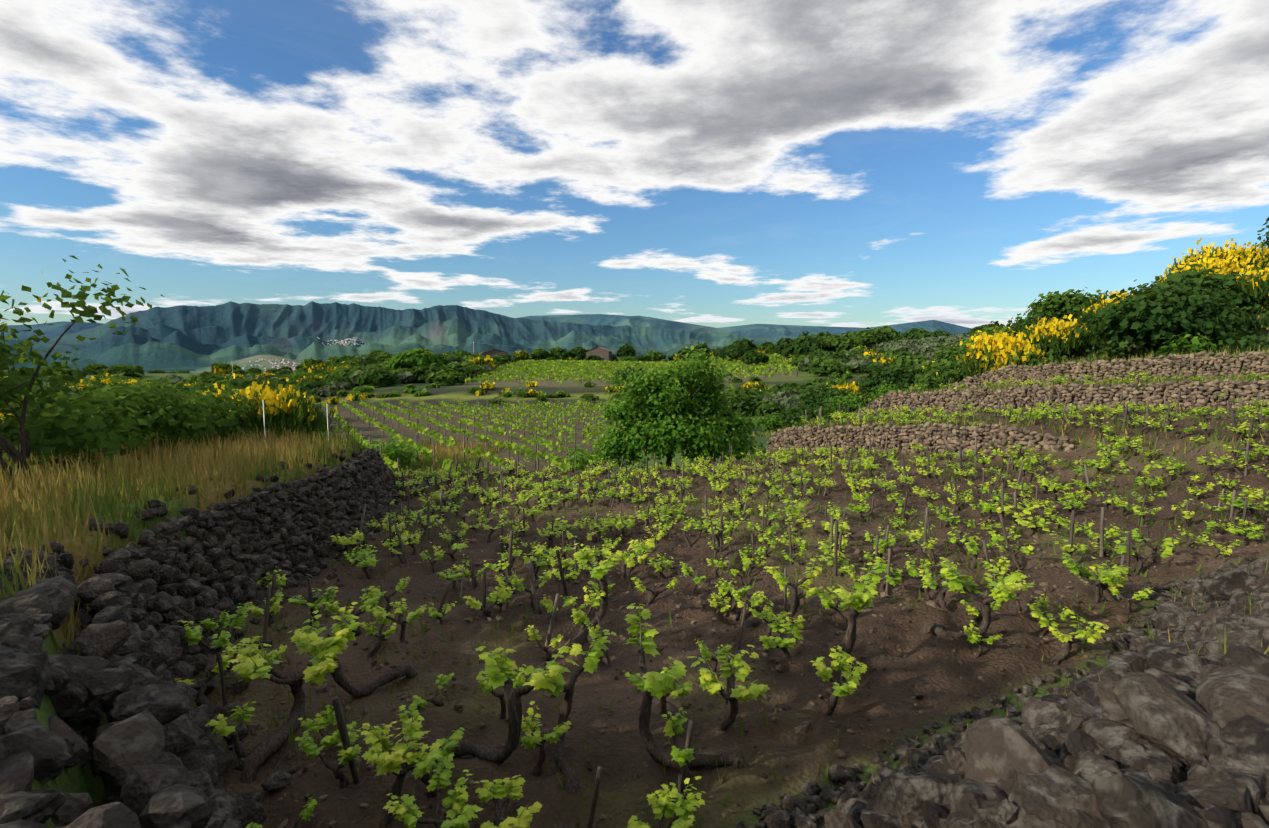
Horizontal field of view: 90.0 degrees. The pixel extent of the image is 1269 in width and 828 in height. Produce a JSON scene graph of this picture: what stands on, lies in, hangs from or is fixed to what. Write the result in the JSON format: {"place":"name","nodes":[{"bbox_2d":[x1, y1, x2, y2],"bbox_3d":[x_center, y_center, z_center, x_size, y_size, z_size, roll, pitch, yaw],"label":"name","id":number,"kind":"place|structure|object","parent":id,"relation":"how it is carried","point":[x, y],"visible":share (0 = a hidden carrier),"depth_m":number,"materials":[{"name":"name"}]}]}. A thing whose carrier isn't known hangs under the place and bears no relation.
{"place":"outdoors","nodes":[
{"label":"outdoors","id":0,"kind":"place"},
{"bbox_2d":[0,301,971,370],"bbox_3d":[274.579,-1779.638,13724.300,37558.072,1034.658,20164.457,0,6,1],"label":"mountains","id":1,"kind":"structure","parent":0,"point":[183,337],"depth_m":8297.34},
{"bbox_2d":[243,337,364,370],"bbox_3d":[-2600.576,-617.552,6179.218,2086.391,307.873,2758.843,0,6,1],"label":"distant town","id":2,"kind":"object","parent":1,"relation":"on","point":[341,343],"visible":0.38,"depth_m":5223.70},
{"bbox_2d":[0,0,1268,327],"label":"sky","id":3,"kind":"structure","parent":0,"point":[711,163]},
{"bbox_2d":[1,302,1268,827],"bbox_3d":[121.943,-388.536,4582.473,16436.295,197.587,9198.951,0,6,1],"label":"ground","id":4,"kind":"structure","parent":0,"point":[935,674],"depth_m":7.62,"materials":[{"name":"brown soil"}]},
{"bbox_2d":[0,307,88,481],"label":"tree trunk","id":5,"kind":"object","parent":4,"relation":"on","point":[8,448],"visible":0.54,"depth_m":9.44,"materials":[{"name":"plant"}]},
{"bbox_2d":[0,326,90,415],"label":"trees","id":6,"kind":"object","parent":4,"relation":"on","point":[77,374],"depth_m":12.96,"materials":[{"name":"green plant"}]},
{"bbox_2d":[0,547,266,827],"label":"boulders","id":7,"kind":"object","parent":4,"relation":"on","point":[31,748],"visible":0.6,"depth_m":3.18,"materials":[{"name":"grey stone"}]},
{"bbox_2d":[3,269,337,451],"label":"yellow shrubs","id":8,"kind":"object","parent":4,"relation":"on","point":[270,396],"visible":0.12,"depth_m":17.95,"materials":[{"name":"yellow plant"}]},
{"bbox_2d":[0,255,365,471],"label":"green shrubs","id":9,"kind":"object","parent":4,"relation":"on","point":[112,422],"visible":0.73,"depth_m":11.21,"materials":[{"name":"green plant"}]},
{"bbox_2d":[0,415,390,464],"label":"dark shrubs","id":10,"kind":"object","parent":4,"relation":"on","point":[107,449],"depth_m":14.00,"materials":[{"name":"green plant"}]},
{"bbox_2d":[11,441,425,827],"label":"stone wall","id":11,"kind":"structure","parent":4,"relation":"on","point":[161,756],"depth_m":6.19,"materials":[{"name":"grey stone"}]},
{"bbox_2d":[157,400,328,449],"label":"posts","id":12,"kind":"object","parent":4,"relation":"on","point":[264,423],"visible":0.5,"depth_m":15.56,"materials":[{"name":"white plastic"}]},
{"bbox_2d":[365,438,425,468],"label":"bright shrubs","id":13,"kind":"object","parent":4,"relation":"on","point":[395,452],"visible":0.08,"depth_m":31.12,"materials":[{"name":"green plant"}]},
{"bbox_2d":[232,342,581,374],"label":"trunks","id":14,"kind":"object","parent":4,"relation":"on","point":[389,353],"visible":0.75,"depth_m":216.56,"materials":[{"name":"grey"}]},
{"bbox_2d":[3,333,972,434],"bbox_3d":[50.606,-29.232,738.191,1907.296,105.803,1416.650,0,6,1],"label":"bushes","id":15,"kind":"object","parent":4,"relation":"on","point":[784,397],"visible":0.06,"depth_m":110.10,"materials":[{"name":"green plant"}]},
{"bbox_2d":[482,348,507,356],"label":"stone house","id":16,"kind":"structure","parent":4,"relation":"on","point":[494,352],"depth_m":217.96,"materials":[{"name":"stone"}]},
{"bbox_2d":[0,326,1015,424],"bbox_3d":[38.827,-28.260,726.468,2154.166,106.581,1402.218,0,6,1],"label":"flowering shrubs","id":17,"kind":"object","parent":4,"relation":"on","point":[350,397],"visible":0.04,"depth_m":100.10,"materials":[{"name":"yellow plant"}]},
{"bbox_2d":[0,321,1020,438],"bbox_3d":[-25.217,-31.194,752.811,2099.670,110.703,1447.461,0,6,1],"label":"bushes","id":18,"kind":"object","parent":4,"relation":"on","point":[800,345],"visible":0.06,"depth_m":148.32,"materials":[{"name":"green plant"}]},
{"bbox_2d":[0,318,1061,437],"bbox_3d":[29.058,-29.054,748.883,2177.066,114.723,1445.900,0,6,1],"label":"trees","id":19,"kind":"object","parent":4,"relation":"on","point":[844,343],"visible":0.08,"depth_m":126.24,"materials":[{"name":"green plant"}]},
{"bbox_2d":[322,357,798,473],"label":"trellis posts","id":20,"kind":"object","parent":4,"relation":"on","point":[486,442],"visible":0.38,"depth_m":55.98,"materials":[{"name":"wood"}]},
{"bbox_2d":[321,353,803,472],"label":"trellis vines","id":21,"kind":"object","parent":4,"relation":"on","point":[593,373],"visible":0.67,"depth_m":65.17,"materials":[{"name":"green plant"}]},
{"bbox_2d":[586,347,611,360],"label":"stone house","id":22,"kind":"structure","parent":4,"relation":"on","point":[603,353],"depth_m":235.02,"materials":[{"name":"stone"}]},
{"bbox_2d":[348,347,852,406],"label":"bright vegetation","id":23,"kind":"object","parent":4,"relation":"on","point":[410,359],"visible":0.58,"depth_m":118.92,"materials":[{"name":"green plant"}]},
{"bbox_2d":[0,305,1268,827],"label":"grass","id":24,"kind":"structure","parent":4,"relation":"on","point":[78,483],"depth_m":9.96,"materials":[{"name":"green plant"}]},
{"bbox_2d":[559,340,765,470],"bbox_3d":[1.317,-0.180,25.692,8.739,5.592,4.628,0,6,1],"label":"bush","id":25,"kind":"object","parent":4,"relation":"on","point":[697,429],"visible":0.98,"depth_m":24.82,"materials":[{"name":"green plant"}]},
{"bbox_2d":[638,374,715,466],"bbox_3d":[1.412,0.477,25.476,4.209,5.168,3.263,0,6,1],"label":"tree trunk","id":26,"kind":"object","parent":4,"relation":"on","point":[669,457],"visible":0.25,"depth_m":25.14,"materials":[{"name":"brown plant"}]},
{"bbox_2d":[174,371,1268,827],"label":"vines","id":27,"kind":"object","parent":4,"relation":"on","point":[254,661],"visible":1,"depth_m":7.57,"materials":[{"name":"green plant"}]},
{"bbox_2d":[194,355,1268,827],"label":"soil clods","id":28,"kind":"object","parent":4,"relation":"on","point":[800,729],"visible":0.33,"depth_m":7.82,"materials":[{"name":"brown soil"}]},
{"bbox_2d":[217,363,1268,827],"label":"vine stakes","id":29,"kind":"object","parent":4,"relation":"on","point":[341,725],"visible":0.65,"depth_m":10.65,"materials":[{"name":"brown wood"}]},
{"bbox_2d":[735,556,1268,827],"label":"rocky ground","id":30,"kind":"structure","parent":4,"relation":"on","point":[1134,729],"depth_m":2.63,"materials":[{"name":"grey stone"}]},
{"bbox_2d":[751,263,1261,430],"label":"hill shrubs","id":31,"kind":"object","parent":4,"relation":"on","point":[767,424],"visible":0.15,"depth_m":43.46,"materials":[{"name":"green plant"}]},
{"bbox_2d":[762,217,1268,427],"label":"dark hill shrubs","id":32,"kind":"object","parent":4,"relation":"on","point":[1189,301],"visible":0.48,"depth_m":26.68,"materials":[{"name":"green plant"}]},
{"bbox_2d":[766,351,1268,456],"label":"stone terrace walls","id":33,"kind":"structure","parent":4,"relation":"on","point":[831,434],"depth_m":21.86,"materials":[{"name":"grey stone"}]},
{"bbox_2d":[791,244,1268,426],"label":"green hill shrubs","id":34,"kind":"object","parent":4,"relation":"on","point":[1067,303],"visible":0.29,"depth_m":34.09,"materials":[{"name":"green plant"}]},
{"bbox_2d":[821,238,1268,401],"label":"yellow shrubs","id":35,"kind":"object","parent":4,"relation":"on","point":[1011,340],"visible":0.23,"depth_m":32.27,"materials":[{"name":"yellow plant"}]}
]}

